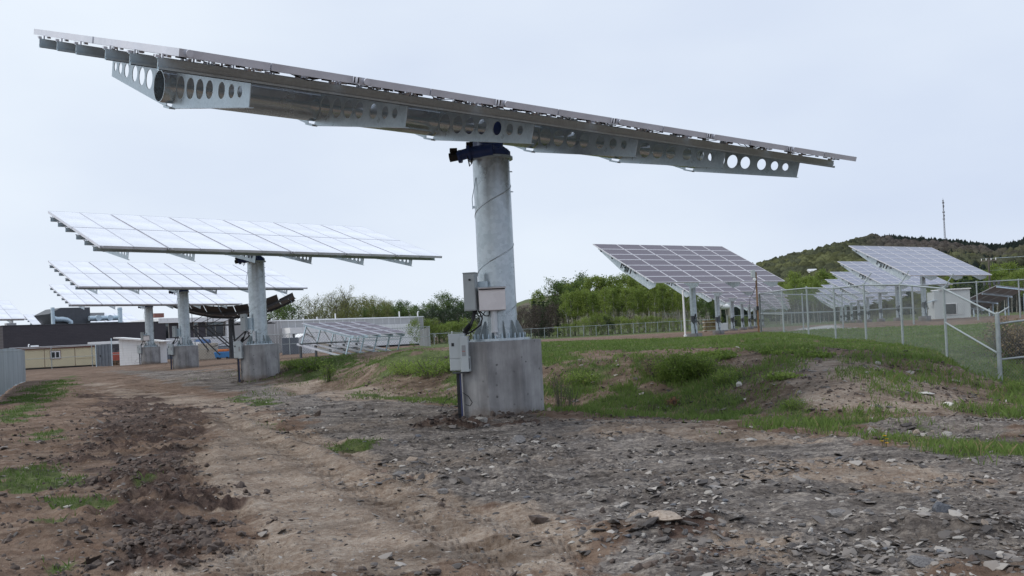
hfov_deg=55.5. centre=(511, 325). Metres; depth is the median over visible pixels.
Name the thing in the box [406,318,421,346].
young tree
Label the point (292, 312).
leafy tree
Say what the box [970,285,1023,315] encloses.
ground mount array
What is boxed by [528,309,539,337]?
bare tree
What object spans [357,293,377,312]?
budding tree
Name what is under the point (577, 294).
aspen tree
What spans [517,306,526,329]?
bare tree
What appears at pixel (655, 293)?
birch tree
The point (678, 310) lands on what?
aspen tree
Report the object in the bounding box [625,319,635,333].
roadside shrub
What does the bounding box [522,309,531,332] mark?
bare tree
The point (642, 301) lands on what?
birch tree
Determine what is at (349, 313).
budding tree
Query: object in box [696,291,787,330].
solar array
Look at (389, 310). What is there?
budding tree
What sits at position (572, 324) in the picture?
roadside shrub
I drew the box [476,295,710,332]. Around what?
hill
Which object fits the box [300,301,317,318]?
budding tree
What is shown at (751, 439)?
stone
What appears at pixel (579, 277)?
leafy tree
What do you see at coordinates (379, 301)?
budding tree
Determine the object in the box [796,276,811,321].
aspen tree
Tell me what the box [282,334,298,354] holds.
electrical equipment cabinet
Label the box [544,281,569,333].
leafy tree
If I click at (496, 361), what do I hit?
solar tracker
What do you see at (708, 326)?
lumber pile
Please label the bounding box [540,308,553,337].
bare tree
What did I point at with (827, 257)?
hill
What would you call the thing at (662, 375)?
leafy bush
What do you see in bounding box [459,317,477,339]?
roadside shrub
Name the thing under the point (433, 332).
roadside shrub
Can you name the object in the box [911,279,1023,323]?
chain link fence
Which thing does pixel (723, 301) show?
solar array
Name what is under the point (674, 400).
orange fern
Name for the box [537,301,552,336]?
spruce tree
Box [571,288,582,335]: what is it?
birch tree
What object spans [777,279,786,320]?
aspen tree
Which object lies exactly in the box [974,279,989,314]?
spruce tree
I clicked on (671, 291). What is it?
birch tree
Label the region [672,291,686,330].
birch tree
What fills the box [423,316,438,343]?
roadside shrub
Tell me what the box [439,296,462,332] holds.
leafy tree
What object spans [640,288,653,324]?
birch tree
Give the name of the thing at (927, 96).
sky
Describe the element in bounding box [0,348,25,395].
corrugated fence
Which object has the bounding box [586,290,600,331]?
birch tree
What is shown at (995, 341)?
twiggy sapling
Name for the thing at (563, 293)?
leafy tree
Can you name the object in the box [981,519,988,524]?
stone
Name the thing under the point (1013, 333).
dead brush
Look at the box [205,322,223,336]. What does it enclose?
window frame
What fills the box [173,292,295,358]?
dish tracker
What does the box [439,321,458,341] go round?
roadside shrub
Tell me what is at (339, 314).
budding tree
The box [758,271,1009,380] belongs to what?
chain link fence
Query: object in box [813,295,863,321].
solar array
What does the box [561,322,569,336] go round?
roadside shrub
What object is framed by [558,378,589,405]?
twiggy sapling
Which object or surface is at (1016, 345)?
dead brush
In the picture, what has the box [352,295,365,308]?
budding tree
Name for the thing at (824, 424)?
grass
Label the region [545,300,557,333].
bare tree
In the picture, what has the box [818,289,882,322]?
solar array
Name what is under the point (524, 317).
bare tree
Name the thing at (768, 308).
solar array
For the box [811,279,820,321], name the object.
birch tree
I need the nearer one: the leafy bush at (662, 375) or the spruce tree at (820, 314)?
the leafy bush at (662, 375)
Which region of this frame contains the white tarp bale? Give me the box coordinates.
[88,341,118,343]
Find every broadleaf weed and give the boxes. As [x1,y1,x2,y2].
[693,348,732,356]
[711,351,740,359]
[754,346,789,353]
[756,371,806,381]
[779,347,812,353]
[802,350,836,357]
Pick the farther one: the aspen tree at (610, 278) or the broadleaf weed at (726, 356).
the aspen tree at (610, 278)
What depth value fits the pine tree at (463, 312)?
182.08 m
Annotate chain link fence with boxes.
[25,326,430,369]
[419,319,713,344]
[727,307,927,327]
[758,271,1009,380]
[758,291,911,330]
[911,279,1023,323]
[1000,319,1023,382]
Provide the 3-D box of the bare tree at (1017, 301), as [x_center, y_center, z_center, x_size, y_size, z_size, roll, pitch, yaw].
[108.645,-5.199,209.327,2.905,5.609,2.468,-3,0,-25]
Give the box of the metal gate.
[95,338,112,366]
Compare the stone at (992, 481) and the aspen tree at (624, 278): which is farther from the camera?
the aspen tree at (624, 278)
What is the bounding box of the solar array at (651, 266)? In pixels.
[593,244,784,336]
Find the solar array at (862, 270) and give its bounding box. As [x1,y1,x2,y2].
[837,261,952,320]
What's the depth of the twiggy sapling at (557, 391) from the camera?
21.33 m
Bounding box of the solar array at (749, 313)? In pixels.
[726,301,788,328]
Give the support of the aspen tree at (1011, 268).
on the ground at (122, 390)
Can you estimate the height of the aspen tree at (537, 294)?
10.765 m
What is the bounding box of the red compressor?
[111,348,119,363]
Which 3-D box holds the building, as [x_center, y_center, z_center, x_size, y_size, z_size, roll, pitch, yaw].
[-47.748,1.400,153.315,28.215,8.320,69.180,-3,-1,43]
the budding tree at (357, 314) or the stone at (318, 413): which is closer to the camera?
the stone at (318, 413)
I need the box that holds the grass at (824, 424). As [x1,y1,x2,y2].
[0,322,1023,574]
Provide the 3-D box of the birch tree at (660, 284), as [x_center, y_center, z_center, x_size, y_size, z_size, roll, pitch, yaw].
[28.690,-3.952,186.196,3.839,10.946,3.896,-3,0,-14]
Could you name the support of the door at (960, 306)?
in the pale hut
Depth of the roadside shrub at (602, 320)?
175.23 m
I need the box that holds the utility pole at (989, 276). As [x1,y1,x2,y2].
[981,256,1023,315]
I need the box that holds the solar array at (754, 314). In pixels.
[736,304,789,327]
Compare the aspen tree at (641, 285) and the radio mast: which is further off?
the radio mast
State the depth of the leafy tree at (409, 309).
209.43 m
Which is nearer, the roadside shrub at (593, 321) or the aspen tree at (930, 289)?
the roadside shrub at (593, 321)
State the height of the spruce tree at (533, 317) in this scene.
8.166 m
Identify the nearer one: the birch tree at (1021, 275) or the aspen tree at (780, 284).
the birch tree at (1021, 275)
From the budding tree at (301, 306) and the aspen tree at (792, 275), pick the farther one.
the aspen tree at (792, 275)
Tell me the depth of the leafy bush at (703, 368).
22.53 m
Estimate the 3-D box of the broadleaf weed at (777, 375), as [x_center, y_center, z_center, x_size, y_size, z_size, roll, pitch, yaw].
[5.278,1.006,19.277,0.806,0.250,0.910,-3,0,-10]
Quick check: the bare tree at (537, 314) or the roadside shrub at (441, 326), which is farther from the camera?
the bare tree at (537, 314)
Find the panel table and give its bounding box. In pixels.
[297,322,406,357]
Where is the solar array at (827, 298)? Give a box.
[817,292,871,322]
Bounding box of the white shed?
[113,337,172,365]
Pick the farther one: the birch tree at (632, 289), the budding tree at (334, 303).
the budding tree at (334, 303)
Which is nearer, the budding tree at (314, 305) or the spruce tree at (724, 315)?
the spruce tree at (724, 315)
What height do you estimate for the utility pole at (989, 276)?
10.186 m
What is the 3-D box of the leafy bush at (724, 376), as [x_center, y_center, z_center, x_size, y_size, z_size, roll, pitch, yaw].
[4.689,1.063,21.130,0.991,0.476,0.986,-3,-1,-31]
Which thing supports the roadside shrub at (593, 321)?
on the ground at (122, 390)
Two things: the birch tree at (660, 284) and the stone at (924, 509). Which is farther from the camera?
the birch tree at (660, 284)
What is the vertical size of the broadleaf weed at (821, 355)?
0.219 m
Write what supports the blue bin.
on the ground at (122, 390)
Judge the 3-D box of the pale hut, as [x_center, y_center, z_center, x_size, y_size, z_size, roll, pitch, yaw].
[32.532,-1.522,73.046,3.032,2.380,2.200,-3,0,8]
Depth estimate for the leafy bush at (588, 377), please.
24.50 m
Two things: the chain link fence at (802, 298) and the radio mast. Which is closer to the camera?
the chain link fence at (802, 298)
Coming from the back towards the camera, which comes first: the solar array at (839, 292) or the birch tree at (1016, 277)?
the birch tree at (1016, 277)
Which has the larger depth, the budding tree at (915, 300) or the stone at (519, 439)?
the budding tree at (915, 300)
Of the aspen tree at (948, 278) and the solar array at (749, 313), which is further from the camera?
the aspen tree at (948, 278)
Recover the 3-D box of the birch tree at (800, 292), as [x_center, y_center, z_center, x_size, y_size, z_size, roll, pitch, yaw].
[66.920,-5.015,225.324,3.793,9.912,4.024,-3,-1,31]
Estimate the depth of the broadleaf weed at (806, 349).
23.21 m
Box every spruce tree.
[528,300,543,336]
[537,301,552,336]
[546,301,552,336]
[551,308,563,336]
[721,309,725,321]
[813,306,827,320]
[961,276,976,314]
[970,276,987,314]
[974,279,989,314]
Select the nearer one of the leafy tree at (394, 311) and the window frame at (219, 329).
the window frame at (219, 329)
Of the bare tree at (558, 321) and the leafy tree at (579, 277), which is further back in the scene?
the leafy tree at (579, 277)
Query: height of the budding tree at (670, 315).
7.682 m
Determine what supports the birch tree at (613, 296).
on the ground at (122, 390)
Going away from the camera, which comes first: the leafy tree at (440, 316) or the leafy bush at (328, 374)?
the leafy bush at (328, 374)
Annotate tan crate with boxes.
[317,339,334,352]
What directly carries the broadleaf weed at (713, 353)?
on the ground at (122, 390)
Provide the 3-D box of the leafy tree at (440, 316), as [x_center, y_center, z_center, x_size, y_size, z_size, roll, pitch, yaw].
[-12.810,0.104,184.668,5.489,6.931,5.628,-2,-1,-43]
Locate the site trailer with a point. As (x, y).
(32, 356)
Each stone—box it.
[313,410,320,416]
[392,471,405,474]
[406,456,417,460]
[437,488,447,493]
[475,417,487,421]
[509,435,525,443]
[627,509,646,517]
[648,510,682,521]
[681,529,687,534]
[709,525,717,529]
[722,531,729,536]
[746,437,756,440]
[826,508,844,517]
[852,442,863,445]
[905,555,936,567]
[913,429,919,434]
[920,392,934,394]
[921,507,931,511]
[931,489,938,493]
[932,501,950,512]
[941,431,951,436]
[952,536,966,539]
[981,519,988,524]
[987,479,997,482]
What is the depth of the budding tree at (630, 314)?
209.58 m
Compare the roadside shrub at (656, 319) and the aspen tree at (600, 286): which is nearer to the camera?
the roadside shrub at (656, 319)
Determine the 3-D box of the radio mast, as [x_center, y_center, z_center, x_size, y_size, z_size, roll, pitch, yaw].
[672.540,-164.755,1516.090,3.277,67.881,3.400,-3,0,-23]
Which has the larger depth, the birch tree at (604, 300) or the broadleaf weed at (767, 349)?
the birch tree at (604, 300)
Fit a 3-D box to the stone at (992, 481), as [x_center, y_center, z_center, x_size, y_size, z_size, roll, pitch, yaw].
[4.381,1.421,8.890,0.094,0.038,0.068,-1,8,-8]
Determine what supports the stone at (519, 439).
on the ground at (122, 390)
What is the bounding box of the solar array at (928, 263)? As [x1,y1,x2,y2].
[849,246,991,320]
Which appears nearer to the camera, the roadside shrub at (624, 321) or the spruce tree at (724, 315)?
the roadside shrub at (624, 321)
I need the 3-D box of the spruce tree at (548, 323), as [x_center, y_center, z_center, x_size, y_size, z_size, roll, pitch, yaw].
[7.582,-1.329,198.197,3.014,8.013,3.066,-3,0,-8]
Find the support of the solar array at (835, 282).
on the ground at (122, 390)
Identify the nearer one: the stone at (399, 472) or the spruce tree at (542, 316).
the stone at (399, 472)
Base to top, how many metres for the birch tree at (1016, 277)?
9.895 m
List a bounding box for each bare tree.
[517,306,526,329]
[517,307,530,331]
[518,305,532,336]
[522,305,539,336]
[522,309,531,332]
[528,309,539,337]
[530,302,543,337]
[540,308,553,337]
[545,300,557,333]
[547,303,563,335]
[790,299,801,323]
[815,301,823,318]
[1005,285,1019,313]
[1012,294,1021,309]
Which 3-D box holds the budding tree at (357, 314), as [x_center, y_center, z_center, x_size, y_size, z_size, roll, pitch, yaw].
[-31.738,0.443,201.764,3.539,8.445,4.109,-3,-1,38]
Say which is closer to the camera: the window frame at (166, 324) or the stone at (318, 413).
the stone at (318, 413)
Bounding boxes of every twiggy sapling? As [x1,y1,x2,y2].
[547,369,582,407]
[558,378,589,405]
[979,321,1010,357]
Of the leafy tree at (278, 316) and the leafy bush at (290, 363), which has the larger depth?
the leafy tree at (278, 316)
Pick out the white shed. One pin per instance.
(129, 354)
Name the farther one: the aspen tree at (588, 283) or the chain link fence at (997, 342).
the aspen tree at (588, 283)
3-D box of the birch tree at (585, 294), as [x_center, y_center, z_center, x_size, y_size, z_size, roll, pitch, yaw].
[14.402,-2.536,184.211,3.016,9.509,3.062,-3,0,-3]
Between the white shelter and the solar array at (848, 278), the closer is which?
the solar array at (848, 278)
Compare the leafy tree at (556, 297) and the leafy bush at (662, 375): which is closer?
the leafy bush at (662, 375)
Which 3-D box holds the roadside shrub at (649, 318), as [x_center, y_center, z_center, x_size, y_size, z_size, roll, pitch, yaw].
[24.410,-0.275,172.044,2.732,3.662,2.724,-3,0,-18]
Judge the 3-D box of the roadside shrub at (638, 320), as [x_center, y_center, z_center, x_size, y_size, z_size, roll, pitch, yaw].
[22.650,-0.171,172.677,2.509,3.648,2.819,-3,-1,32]
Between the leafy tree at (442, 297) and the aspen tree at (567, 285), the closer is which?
the aspen tree at (567, 285)
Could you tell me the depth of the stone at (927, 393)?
16.67 m
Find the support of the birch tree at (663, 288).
on the ground at (122, 390)
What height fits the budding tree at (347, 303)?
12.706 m
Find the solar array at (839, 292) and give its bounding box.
[821,285,892,322]
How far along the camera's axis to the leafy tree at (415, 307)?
215.20 m
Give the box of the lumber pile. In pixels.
[702,320,715,331]
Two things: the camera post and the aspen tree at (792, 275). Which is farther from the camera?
the aspen tree at (792, 275)
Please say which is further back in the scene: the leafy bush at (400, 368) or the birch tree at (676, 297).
the birch tree at (676, 297)
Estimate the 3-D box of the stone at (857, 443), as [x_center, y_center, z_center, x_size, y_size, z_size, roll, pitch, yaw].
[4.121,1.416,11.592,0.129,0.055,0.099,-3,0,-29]
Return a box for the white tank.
[720,304,730,327]
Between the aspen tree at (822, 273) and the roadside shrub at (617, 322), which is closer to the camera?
the roadside shrub at (617, 322)
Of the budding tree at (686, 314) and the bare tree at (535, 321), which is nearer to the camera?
the bare tree at (535, 321)
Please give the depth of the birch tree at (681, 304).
179.20 m
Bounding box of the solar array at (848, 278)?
[830,272,920,321]
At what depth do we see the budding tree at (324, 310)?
204.69 m
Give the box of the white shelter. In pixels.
[295,333,314,353]
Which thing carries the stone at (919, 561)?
on the ground at (122, 390)
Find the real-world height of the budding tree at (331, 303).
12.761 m
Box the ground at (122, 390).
[0,312,1023,575]
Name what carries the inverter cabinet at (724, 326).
on the ground at (122, 390)
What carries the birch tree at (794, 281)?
on the ground at (122, 390)
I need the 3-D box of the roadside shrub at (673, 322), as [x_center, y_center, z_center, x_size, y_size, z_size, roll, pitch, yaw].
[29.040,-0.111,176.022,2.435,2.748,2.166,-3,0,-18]
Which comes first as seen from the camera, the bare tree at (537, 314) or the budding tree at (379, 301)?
the bare tree at (537, 314)
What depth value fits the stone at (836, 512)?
7.75 m
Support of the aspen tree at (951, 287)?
on the ground at (122, 390)
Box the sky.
[0,0,1023,336]
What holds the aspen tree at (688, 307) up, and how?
on the ground at (122, 390)
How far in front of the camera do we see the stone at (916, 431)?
13.27 m
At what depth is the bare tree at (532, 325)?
182.00 m
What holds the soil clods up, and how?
on the ground at (122, 390)
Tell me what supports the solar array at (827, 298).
on the ground at (122, 390)
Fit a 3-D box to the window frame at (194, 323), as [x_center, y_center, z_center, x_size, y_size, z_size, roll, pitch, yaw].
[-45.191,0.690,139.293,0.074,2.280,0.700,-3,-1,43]
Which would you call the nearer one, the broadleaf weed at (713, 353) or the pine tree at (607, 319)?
the broadleaf weed at (713, 353)
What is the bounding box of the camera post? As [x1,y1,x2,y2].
[749,270,759,332]
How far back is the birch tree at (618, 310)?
185.03 m
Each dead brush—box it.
[632,350,665,376]
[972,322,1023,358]
[990,324,1023,353]
[1002,328,1023,355]
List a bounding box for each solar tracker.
[0,301,25,323]
[23,313,137,324]
[34,29,856,417]
[48,211,441,381]
[48,261,307,368]
[49,284,241,363]
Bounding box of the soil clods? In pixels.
[0,341,1023,575]
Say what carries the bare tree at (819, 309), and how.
on the ground at (122, 390)
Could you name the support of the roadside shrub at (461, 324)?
on the ground at (122, 390)
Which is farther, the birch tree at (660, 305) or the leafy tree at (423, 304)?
the leafy tree at (423, 304)
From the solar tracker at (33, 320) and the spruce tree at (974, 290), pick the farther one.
the spruce tree at (974, 290)
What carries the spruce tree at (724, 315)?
on the ground at (122, 390)
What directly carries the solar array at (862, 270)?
on the ground at (122, 390)
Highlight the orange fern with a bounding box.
[666,395,678,405]
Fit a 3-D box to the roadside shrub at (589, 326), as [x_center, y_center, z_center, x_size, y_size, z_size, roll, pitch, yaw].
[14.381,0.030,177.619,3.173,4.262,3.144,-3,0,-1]
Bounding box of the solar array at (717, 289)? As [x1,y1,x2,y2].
[665,282,785,334]
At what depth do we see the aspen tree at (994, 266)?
283.24 m
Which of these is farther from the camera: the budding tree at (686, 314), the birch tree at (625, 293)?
the budding tree at (686, 314)
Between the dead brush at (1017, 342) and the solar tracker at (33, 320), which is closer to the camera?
the dead brush at (1017, 342)
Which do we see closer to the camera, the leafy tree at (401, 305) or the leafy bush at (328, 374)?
the leafy bush at (328, 374)
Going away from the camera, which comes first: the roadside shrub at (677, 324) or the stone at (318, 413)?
the stone at (318, 413)
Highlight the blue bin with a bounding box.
[214,349,228,358]
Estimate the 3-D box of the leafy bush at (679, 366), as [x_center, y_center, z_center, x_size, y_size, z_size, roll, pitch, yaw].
[4.147,0.885,22.878,1.462,1.007,1.341,-3,0,-18]
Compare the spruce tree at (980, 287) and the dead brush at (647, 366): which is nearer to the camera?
the dead brush at (647, 366)
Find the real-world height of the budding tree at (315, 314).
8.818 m
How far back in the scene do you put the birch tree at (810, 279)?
244.06 m
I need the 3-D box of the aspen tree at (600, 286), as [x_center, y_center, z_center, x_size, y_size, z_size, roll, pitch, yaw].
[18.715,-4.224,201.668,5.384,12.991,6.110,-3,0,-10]
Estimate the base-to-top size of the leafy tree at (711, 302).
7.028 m
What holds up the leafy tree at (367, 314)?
on the ground at (122, 390)
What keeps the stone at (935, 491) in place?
on the ground at (122, 390)
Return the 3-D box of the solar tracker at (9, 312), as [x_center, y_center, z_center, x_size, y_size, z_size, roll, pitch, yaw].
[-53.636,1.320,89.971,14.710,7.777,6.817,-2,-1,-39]
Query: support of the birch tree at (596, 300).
on the ground at (122, 390)
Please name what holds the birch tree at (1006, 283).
on the ground at (122, 390)
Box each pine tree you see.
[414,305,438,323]
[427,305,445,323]
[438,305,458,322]
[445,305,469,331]
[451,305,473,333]
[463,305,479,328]
[599,312,613,333]
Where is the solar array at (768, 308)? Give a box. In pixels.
[751,307,790,326]
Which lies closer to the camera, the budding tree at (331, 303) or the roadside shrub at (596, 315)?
the roadside shrub at (596, 315)
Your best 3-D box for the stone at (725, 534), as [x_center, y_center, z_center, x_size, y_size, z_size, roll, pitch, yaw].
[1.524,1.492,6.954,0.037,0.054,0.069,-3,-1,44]
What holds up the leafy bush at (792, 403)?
on the ground at (122, 390)
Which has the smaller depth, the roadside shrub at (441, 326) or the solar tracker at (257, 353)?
the solar tracker at (257, 353)
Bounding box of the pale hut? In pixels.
[927,288,970,318]
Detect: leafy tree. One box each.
[267,303,296,319]
[267,309,288,319]
[278,304,311,319]
[357,306,379,317]
[378,304,396,316]
[381,306,407,316]
[392,299,410,315]
[400,305,423,318]
[408,303,427,313]
[417,301,440,322]
[424,291,455,341]
[434,309,454,341]
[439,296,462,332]
[540,276,577,324]
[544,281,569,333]
[548,270,587,335]
[548,280,581,319]
[696,298,708,328]
[696,298,714,328]
[706,299,723,326]
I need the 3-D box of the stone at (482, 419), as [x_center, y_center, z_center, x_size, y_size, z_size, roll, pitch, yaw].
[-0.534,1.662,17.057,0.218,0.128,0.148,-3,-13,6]
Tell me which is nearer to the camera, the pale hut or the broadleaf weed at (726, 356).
the broadleaf weed at (726, 356)
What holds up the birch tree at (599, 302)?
on the ground at (122, 390)
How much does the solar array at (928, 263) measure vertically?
5.444 m
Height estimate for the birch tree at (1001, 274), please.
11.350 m
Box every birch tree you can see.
[557,290,570,336]
[564,290,576,332]
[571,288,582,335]
[576,289,589,335]
[579,288,593,334]
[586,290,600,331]
[589,289,598,322]
[597,285,612,314]
[597,287,609,333]
[607,286,622,333]
[610,286,621,333]
[614,283,628,332]
[617,285,635,333]
[629,284,638,332]
[630,289,641,332]
[634,285,646,328]
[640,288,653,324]
[646,284,660,327]
[651,288,665,329]
[656,283,671,330]
[657,283,671,331]
[662,288,672,325]
[665,287,677,330]
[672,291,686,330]
[677,293,687,330]
[782,282,791,322]
[789,276,802,322]
[793,283,808,305]
[801,283,812,306]
[807,276,818,321]
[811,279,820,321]
[978,270,988,314]
[988,268,1001,311]
[993,269,1012,313]
[1001,276,1012,313]
[1008,269,1018,312]
[1012,272,1022,312]
[1015,268,1023,293]
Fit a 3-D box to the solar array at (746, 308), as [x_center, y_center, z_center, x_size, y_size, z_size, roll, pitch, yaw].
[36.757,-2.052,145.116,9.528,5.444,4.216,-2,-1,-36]
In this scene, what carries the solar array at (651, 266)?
on the ground at (122, 390)
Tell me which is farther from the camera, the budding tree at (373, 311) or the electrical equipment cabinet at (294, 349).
the budding tree at (373, 311)
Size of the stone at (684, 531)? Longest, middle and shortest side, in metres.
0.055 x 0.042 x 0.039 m
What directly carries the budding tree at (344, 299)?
on the ground at (122, 390)
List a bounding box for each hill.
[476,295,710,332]
[706,233,1023,325]
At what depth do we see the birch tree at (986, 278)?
219.57 m
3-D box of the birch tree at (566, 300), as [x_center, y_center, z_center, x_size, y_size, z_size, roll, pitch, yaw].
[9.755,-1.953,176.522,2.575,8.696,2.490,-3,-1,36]
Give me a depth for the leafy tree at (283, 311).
198.03 m
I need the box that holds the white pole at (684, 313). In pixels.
[682,290,686,336]
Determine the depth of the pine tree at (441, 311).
193.58 m
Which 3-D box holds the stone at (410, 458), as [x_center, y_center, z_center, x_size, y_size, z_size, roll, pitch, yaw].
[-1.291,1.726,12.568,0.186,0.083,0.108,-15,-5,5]
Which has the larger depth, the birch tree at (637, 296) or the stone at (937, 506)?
the birch tree at (637, 296)
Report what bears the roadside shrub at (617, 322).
on the ground at (122, 390)
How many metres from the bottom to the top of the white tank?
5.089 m
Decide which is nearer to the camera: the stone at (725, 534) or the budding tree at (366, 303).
the stone at (725, 534)
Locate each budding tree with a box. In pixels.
[289,298,308,319]
[296,293,328,318]
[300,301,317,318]
[307,308,327,318]
[313,296,332,318]
[318,305,332,318]
[319,291,341,318]
[322,293,349,317]
[330,295,354,314]
[330,311,346,318]
[332,283,355,317]
[334,294,358,316]
[337,307,356,317]
[342,297,363,317]
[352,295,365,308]
[353,308,363,317]
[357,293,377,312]
[362,297,378,315]
[364,298,387,316]
[366,303,380,317]
[381,304,397,316]
[621,301,635,331]
[660,310,673,330]
[681,302,689,321]
[913,292,920,309]
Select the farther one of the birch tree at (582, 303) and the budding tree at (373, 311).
the budding tree at (373, 311)
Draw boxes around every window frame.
[165,323,168,338]
[193,322,198,336]
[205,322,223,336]
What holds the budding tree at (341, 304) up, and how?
on the ground at (122, 390)
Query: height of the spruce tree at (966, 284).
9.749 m
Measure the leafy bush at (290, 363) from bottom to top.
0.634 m
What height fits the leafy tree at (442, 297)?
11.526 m
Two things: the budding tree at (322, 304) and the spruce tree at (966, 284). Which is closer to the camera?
the spruce tree at (966, 284)
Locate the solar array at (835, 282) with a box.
[825,279,907,321]
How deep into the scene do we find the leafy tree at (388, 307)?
211.09 m
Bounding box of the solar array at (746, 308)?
[744,306,787,326]
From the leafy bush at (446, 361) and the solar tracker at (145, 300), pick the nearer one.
the leafy bush at (446, 361)
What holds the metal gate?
on the ground at (122, 390)
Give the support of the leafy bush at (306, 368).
on the ground at (122, 390)
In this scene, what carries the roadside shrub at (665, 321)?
on the ground at (122, 390)
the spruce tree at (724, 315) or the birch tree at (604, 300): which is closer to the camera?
the birch tree at (604, 300)
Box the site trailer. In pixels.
[16,344,100,369]
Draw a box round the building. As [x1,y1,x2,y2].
[0,307,423,360]
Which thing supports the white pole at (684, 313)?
on the ground at (122, 390)
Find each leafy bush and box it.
[283,357,307,368]
[291,356,325,370]
[317,358,338,381]
[380,357,426,375]
[401,357,449,377]
[435,359,450,371]
[556,370,598,384]
[643,356,674,381]
[649,344,712,382]
[683,351,722,379]
[705,367,743,383]
[775,398,812,410]
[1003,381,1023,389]
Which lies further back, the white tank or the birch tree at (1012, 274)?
the birch tree at (1012, 274)
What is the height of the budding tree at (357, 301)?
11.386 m
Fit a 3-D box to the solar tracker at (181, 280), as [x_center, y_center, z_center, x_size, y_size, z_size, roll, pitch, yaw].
[-21.541,-0.590,63.772,14.710,7.777,6.817,-2,-1,-39]
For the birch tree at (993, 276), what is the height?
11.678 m
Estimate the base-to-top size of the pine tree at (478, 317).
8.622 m
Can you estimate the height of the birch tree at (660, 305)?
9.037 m
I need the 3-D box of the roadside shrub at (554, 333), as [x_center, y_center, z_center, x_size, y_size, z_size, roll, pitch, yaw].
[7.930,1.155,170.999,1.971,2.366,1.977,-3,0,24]
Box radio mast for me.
[942,200,945,238]
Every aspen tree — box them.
[528,289,546,336]
[553,282,575,335]
[567,280,584,335]
[579,276,600,334]
[592,274,605,333]
[593,275,610,333]
[604,274,622,333]
[618,272,630,332]
[625,275,637,331]
[636,282,650,325]
[674,297,689,328]
[686,302,689,329]
[688,295,705,328]
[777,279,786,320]
[784,270,805,323]
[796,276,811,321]
[812,267,831,321]
[926,276,939,292]
[943,276,958,282]
[948,277,970,288]
[985,262,1001,286]
[998,260,1022,312]
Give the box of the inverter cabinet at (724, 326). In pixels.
[721,323,727,330]
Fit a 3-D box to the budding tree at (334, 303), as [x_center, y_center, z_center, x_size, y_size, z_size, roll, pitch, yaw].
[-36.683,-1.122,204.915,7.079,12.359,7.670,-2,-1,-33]
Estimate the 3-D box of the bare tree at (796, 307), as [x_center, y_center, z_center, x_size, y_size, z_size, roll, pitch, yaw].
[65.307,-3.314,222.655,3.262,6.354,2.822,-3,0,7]
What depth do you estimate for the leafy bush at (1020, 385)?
20.03 m
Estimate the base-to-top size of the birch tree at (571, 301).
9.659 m
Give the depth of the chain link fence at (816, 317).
193.48 m
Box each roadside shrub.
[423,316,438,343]
[430,325,442,343]
[435,325,447,343]
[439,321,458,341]
[445,320,462,337]
[452,318,470,337]
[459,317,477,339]
[553,326,563,335]
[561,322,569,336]
[571,319,580,333]
[576,316,589,335]
[584,317,597,333]
[587,314,603,335]
[589,312,605,334]
[599,313,615,334]
[614,316,630,333]
[619,315,630,333]
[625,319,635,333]
[634,314,644,332]
[642,314,654,331]
[653,316,661,331]
[663,319,670,330]
[667,317,675,330]
[674,320,680,329]
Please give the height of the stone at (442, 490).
0.072 m
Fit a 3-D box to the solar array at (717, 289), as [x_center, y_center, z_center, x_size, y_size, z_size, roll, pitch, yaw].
[13.848,-1.689,65.869,9.528,5.444,4.216,-2,-1,-36]
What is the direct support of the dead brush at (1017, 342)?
on the ground at (122, 390)
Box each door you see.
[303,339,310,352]
[957,302,963,313]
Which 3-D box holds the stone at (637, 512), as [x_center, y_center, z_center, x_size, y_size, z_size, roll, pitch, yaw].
[0.997,1.495,7.600,0.172,0.134,0.175,-3,0,-14]
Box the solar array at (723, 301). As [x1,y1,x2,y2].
[713,297,788,329]
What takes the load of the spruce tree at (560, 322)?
on the ground at (122, 390)
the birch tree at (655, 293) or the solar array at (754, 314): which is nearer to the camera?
the solar array at (754, 314)
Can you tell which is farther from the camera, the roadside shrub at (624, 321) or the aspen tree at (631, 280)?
the aspen tree at (631, 280)
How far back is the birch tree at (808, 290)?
230.21 m
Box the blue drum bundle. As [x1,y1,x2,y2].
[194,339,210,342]
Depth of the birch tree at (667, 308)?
185.69 m
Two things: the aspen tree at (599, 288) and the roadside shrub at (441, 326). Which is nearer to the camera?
the roadside shrub at (441, 326)
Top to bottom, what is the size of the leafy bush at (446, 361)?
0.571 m
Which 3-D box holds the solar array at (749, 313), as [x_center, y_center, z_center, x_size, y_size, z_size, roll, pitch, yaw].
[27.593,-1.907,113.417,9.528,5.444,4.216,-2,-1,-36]
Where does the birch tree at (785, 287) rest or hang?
on the ground at (122, 390)

